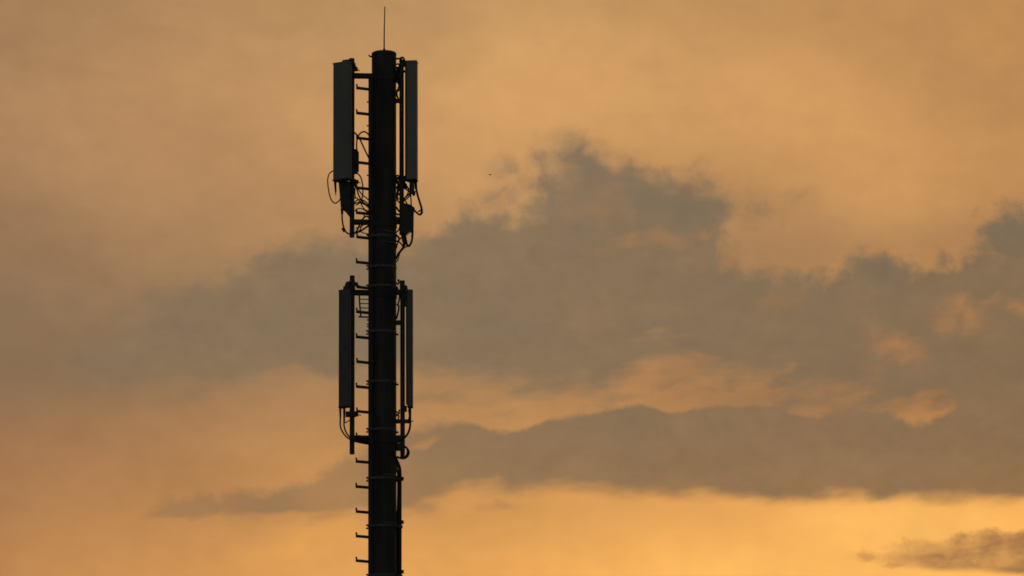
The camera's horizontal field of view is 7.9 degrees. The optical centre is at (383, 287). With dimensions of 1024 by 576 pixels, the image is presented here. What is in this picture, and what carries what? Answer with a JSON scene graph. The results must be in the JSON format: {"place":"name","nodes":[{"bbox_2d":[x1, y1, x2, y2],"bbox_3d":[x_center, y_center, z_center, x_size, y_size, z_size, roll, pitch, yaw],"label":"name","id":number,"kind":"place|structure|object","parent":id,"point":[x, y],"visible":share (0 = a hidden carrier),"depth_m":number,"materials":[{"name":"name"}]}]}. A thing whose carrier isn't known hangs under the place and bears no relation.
{"place":"outdoors","nodes":[
{"label":"outdoors","id":0,"kind":"place"},
{"bbox_2d":[327,7,422,575],"bbox_3d":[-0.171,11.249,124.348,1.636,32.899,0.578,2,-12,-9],"label":"phone mast","id":1,"kind":"object","parent":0,"point":[383,441],"visible":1,"depth_m":126.64,"materials":[{"name":"metal"}]},
{"bbox_2d":[0,0,1023,575],"label":"sky","id":2,"kind":"structure","parent":0,"point":[729,287],"materials":[{"name":"orange"}]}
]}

